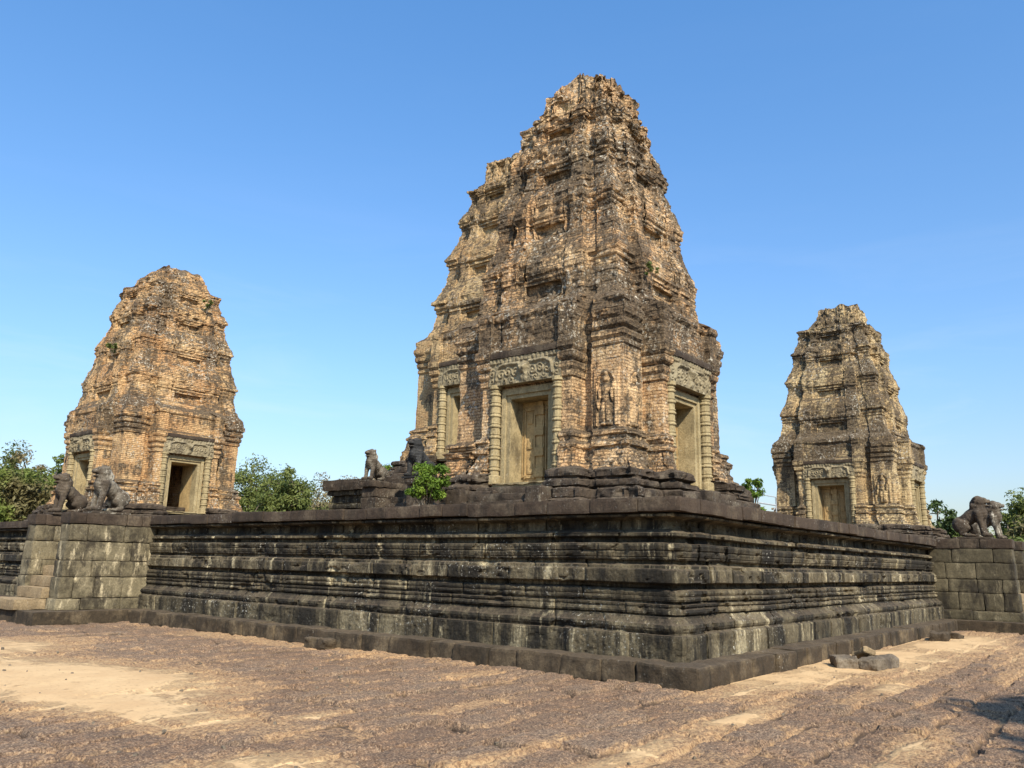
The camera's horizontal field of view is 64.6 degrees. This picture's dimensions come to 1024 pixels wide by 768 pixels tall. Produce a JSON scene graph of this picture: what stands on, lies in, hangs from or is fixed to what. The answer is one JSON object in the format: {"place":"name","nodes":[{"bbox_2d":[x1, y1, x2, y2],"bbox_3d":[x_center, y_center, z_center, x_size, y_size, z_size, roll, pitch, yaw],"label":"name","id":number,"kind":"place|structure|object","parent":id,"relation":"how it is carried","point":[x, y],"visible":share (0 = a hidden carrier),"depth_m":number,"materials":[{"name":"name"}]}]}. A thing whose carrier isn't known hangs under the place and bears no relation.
{"place":"outdoors","nodes":[
{"label":"outdoors","id":0,"kind":"place"},
{"bbox_2d":[0,464,56,521],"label":"tree","id":1,"kind":"object","parent":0,"point":[22,497],"visible":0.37,"depth_m":36.91,"materials":[{"name":"green plant"}]},
{"bbox_2d":[0,512,156,610],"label":"stone wall","id":2,"kind":"structure","parent":0,"point":[97,560],"depth_m":20.72,"materials":[{"name":"stone"}]},
{"bbox_2d":[45,473,87,514],"bbox_3d":[-12.155,3.035,22.278,0.558,1.156,0.964,-9,-16,38],"label":"lion statue","id":3,"kind":"object","parent":2,"relation":"on","point":[65,489],"visible":0.95,"depth_m":22.09,"materials":[{"name":"stone"}]},
{"bbox_2d":[83,465,130,514],"bbox_3d":[-10.556,2.791,21.296,0.614,1.269,1.060,-9,-16,38],"label":"lion statue","id":4,"kind":"object","parent":2,"relation":"on","point":[117,500],"visible":1,"depth_m":21.09,"materials":[{"name":"stone"}]},
{"bbox_2d":[23,265,244,520],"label":"brick tower","id":5,"kind":"structure","parent":0,"point":[153,421],"depth_m":30.66,"materials":[{"name":"brick"}]},
{"bbox_2d":[105,342,117,355],"bbox_3d":[-14.944,-1.289,30.202,0.482,0.525,0.560,-9,-16,38],"label":"shrub","id":6,"kind":"object","parent":5,"relation":"on","point":[109,345],"visible":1,"depth_m":30.18,"materials":[{"name":"green plant"}]},
{"bbox_2d":[202,299,212,312],"bbox_3d":[-12.113,-3.088,32.327,0.488,0.555,0.403,-1,-13,9],"label":"shrub","id":7,"kind":"object","parent":5,"relation":"on","point":[208,305],"visible":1,"depth_m":32.30,"materials":[{"name":"green plant"}]},
{"bbox_2d":[0,620,1023,767],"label":"paving","id":8,"kind":"structure","parent":0,"point":[420,714],"depth_m":9.15,"materials":[{"name":"brown gravel"}]},
{"bbox_2d":[304,636,335,649],"bbox_3d":[-3.635,4.900,15.286,0.640,0.240,0.305,-6,-14,29],"label":"loose stone","id":9,"kind":"object","parent":8,"relation":"on","point":[318,643],"visible":0.9,"depth_m":15.19,"materials":[{"name":"stone"}]},
{"bbox_2d":[0,496,1023,691],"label":"stone terrace","id":10,"kind":"structure","parent":8,"relation":"on","point":[683,593],"depth_m":15.00,"materials":[{"name":"grey stone"}]},
{"bbox_2d":[323,474,437,508],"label":"stone platform","id":11,"kind":"structure","parent":10,"relation":"on","point":[345,493],"depth_m":31.57,"materials":[{"name":"grey stone"}]},
{"bbox_2d":[386,153,518,476],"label":"brick tower","id":12,"kind":"structure","parent":11,"relation":"on","point":[456,303],"depth_m":33.34,"materials":[{"name":"brick"}]},
{"bbox_2d":[383,463,393,470],"bbox_3d":[-5.043,4.730,33.365,1.204,3.154,1.102,2,-13,-5],"label":"shrub","id":13,"kind":"object","parent":10,"relation":"on","point":[387,467],"visible":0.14,"depth_m":33.38,"materials":[{"name":"green plant"}]},
{"bbox_2d":[359,472,438,508],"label":"staircase","id":14,"kind":"structure","parent":10,"relation":"on","point":[377,494],"depth_m":28.31,"materials":[{"name":"stone"}]},
{"bbox_2d":[359,449,387,481],"bbox_3d":[-4.878,2.924,28.903,0.572,1.186,0.988,-9,-16,38],"label":"lion statue","id":15,"kind":"object","parent":14,"relation":"on","point":[376,468],"visible":0.97,"depth_m":28.68,"materials":[{"name":"stone"}]},
{"bbox_2d":[401,438,435,478],"bbox_3d":[-3.118,2.559,27.627,0.684,1.412,1.181,-9,-16,38],"label":"lion statue","id":16,"kind":"object","parent":14,"relation":"on","point":[416,454],"visible":0.58,"depth_m":27.32,"materials":[{"name":"black stone"}]},
{"bbox_2d":[404,461,450,504],"bbox_3d":[-1.651,2.070,16.307,0.967,1.060,0.921,-9,-16,38],"label":"shrub","id":17,"kind":"object","parent":10,"relation":"on","point":[427,491],"visible":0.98,"depth_m":16.18,"materials":[{"name":"green plant"}]},
{"bbox_2d":[741,478,766,510],"bbox_3d":[5.836,2.864,19.511,0.731,1.221,0.698,4,-13,-11],"label":"shrub","id":18,"kind":"object","parent":10,"relation":"on","point":[757,483],"visible":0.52,"depth_m":19.42,"materials":[{"name":"green plant"}]},
{"bbox_2d":[757,495,776,511],"bbox_3d":[9.138,4.791,28.951,0.058,1.638,1.541,-10,-17,41],"label":"metal railing","id":19,"kind":"object","parent":10,"relation":"on","point":[775,504],"visible":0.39,"depth_m":29.36,"materials":[{"name":"white metal"}]},
{"bbox_2d":[829,654,858,668],"bbox_3d":[5.725,4.790,13.977,0.392,0.246,0.654,-1,-13,10],"label":"loose stone","id":20,"kind":"object","parent":8,"relation":"on","point":[843,661],"visible":0.91,"depth_m":13.71,"materials":[{"name":"grey stone"}]},
{"bbox_2d":[858,654,898,670],"bbox_3d":[6.294,4.778,13.896,0.989,0.263,0.383,13,-17,-42],"label":"loose stone","id":21,"kind":"object","parent":8,"relation":"on","point":[880,662],"visible":0.9,"depth_m":13.65,"materials":[{"name":"grey stone"}]},
{"bbox_2d":[851,646,875,658],"bbox_3d":[6.145,4.710,14.165,0.253,0.271,0.384,5,-13,-15],"label":"loose stone","id":22,"kind":"object","parent":21,"relation":"on","point":[864,651],"visible":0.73,"depth_m":14.04,"materials":[{"name":"beige stone"}]},
{"bbox_2d":[929,630,950,640],"bbox_3d":[10.596,6.257,20.079,0.467,0.266,0.991,-6,-14,29],"label":"loose stone","id":23,"kind":"object","parent":8,"relation":"on","point":[940,636],"visible":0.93,"depth_m":19.70,"materials":[{"name":"stone"}]},
{"bbox_2d":[950,632,963,638],"bbox_3d":[11.259,6.406,20.579,0.427,0.207,0.330,12,-16,-40],"label":"loose stone","id":24,"kind":"object","parent":8,"relation":"on","point":[953,635],"visible":0.69,"depth_m":20.43,"materials":[{"name":"brown stone"}]},
{"bbox_2d":[0,0,1023,534],"label":"sky","id":25,"kind":"structure","parent":0,"point":[315,163],"materials":[{"name":"blue"}]},
{"bbox_2d":[407,73,760,508],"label":"brick tower","id":26,"kind":"structure","parent":0,"point":[589,353],"depth_m":17.47,"materials":[{"name":"brick"}]},
{"bbox_2d":[521,400,547,481],"bbox_3d":[0.620,1.234,17.216,1.012,1.828,0.191,-9,-16,38],"label":"door panel","id":27,"kind":"structure","parent":26,"relation":"in","point":[534,463],"depth_m":17.27,"materials":[{"name":"stone"}]},
{"bbox_2d":[645,261,658,280],"bbox_3d":[2.998,-2.411,17.373,0.328,0.419,0.221,6,-14,-22],"label":"shrub","id":28,"kind":"object","parent":26,"relation":"on","point":[649,266],"visible":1,"depth_m":17.34,"materials":[{"name":"green plant"}]},
{"bbox_2d":[675,411,677,468],"bbox_3d":[3.319,1.355,17.504,0.190,1.828,1.014,-9,-16,38],"label":"door panel","id":29,"kind":"structure","parent":26,"relation":"in","point":[676,430],"depth_m":17.87,"materials":[{"name":"stone"}]},
{"bbox_2d":[771,304,949,538],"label":"brick tower","id":30,"kind":"structure","parent":0,"point":[845,449],"depth_m":33.47,"materials":[{"name":"brick"}]},
{"bbox_2d":[821,486,846,523],"bbox_3d":[13.197,5.058,33.035,1.083,1.800,0.204,-9,-16,38],"label":"door panel","id":31,"kind":"structure","parent":30,"relation":"in","point":[833,498],"depth_m":33.05,"materials":[{"name":"stone"}]},
{"bbox_2d":[928,538,1023,622],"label":"stone wall","id":32,"kind":"structure","parent":0,"point":[981,579],"depth_m":24.31,"materials":[{"name":"stone"}]},
{"bbox_2d":[952,496,993,538],"bbox_3d":[14.144,4.118,24.958,1.108,1.331,0.642,-9,-16,38],"label":"lion statue","id":33,"kind":"object","parent":32,"relation":"on","point":[975,512],"visible":0.99,"depth_m":24.75,"materials":[{"name":"stone"}]},
{"bbox_2d":[970,501,1006,538],"bbox_3d":[15.487,4.478,26.441,1.108,1.331,0.642,-9,-16,38],"label":"lion statue","id":34,"kind":"object","parent":32,"relation":"on","point":[994,516],"visible":0.57,"depth_m":26.20,"materials":[{"name":"stone"}]},
{"bbox_3d":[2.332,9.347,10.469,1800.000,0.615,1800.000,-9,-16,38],"label":"terrain","id":35,"kind":"structure","parent":0,"visible":0},
{"bbox_2d":[4,465,39,482],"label":"tree","id":36,"kind":"object","parent":35,"relation":"on","point":[23,472],"visible":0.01,"depth_m":44.56,"materials":[{"name":"green plant"}]},
{"bbox_2d":[0,440,51,474],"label":"tree","id":37,"kind":"object","parent":35,"relation":"on","point":[19,457],"visible":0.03,"depth_m":52.24,"materials":[{"name":"green plant"}]},
{"bbox_2d":[19,453,64,492],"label":"tree","id":38,"kind":"object","parent":35,"relation":"on","point":[58,469],"visible":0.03,"depth_m":47.34,"materials":[{"name":"green plant"}]},
{"bbox_2d":[234,453,317,511],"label":"tree","id":39,"kind":"object","parent":35,"relation":"on","point":[244,478],"visible":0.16,"depth_m":58.64,"materials":[{"name":"green plant"}]},
{"bbox_2d":[244,466,315,511],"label":"tree","id":40,"kind":"object","parent":35,"relation":"on","point":[287,501],"visible":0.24,"depth_m":56.65,"materials":[{"name":"green plant"}]},
{"bbox_2d":[307,496,331,509],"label":"tree","id":41,"kind":"object","parent":35,"relation":"on","point":[324,505],"visible":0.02,"depth_m":63.59,"materials":[{"name":"green plant"}]},
{"bbox_2d":[309,472,332,509],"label":"tree","id":42,"kind":"object","parent":35,"relation":"on","point":[321,492],"visible":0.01,"depth_m":70.49,"materials":[{"name":"green plant"}]},
{"bbox_2d":[328,475,358,498],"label":"tree","id":43,"kind":"object","parent":35,"relation":"on","point":[346,478],"visible":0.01,"depth_m":76.72,"materials":[{"name":"green plant"}]},
{"bbox_2d":[926,499,962,538],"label":"tree","id":44,"kind":"object","parent":35,"relation":"on","point":[946,524],"visible":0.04,"depth_m":43.40,"materials":[{"name":"green plant"}]},
{"bbox_2d":[952,515,1023,541],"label":"tree","id":45,"kind":"object","parent":35,"relation":"on","point":[1012,533],"visible":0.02,"depth_m":42.31,"materials":[{"name":"green plant"}]},
{"bbox_2d":[993,487,1023,539],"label":"tree","id":46,"kind":"object","parent":35,"relation":"on","point":[1017,509],"visible":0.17,"depth_m":45.27,"materials":[{"name":"green plant"}]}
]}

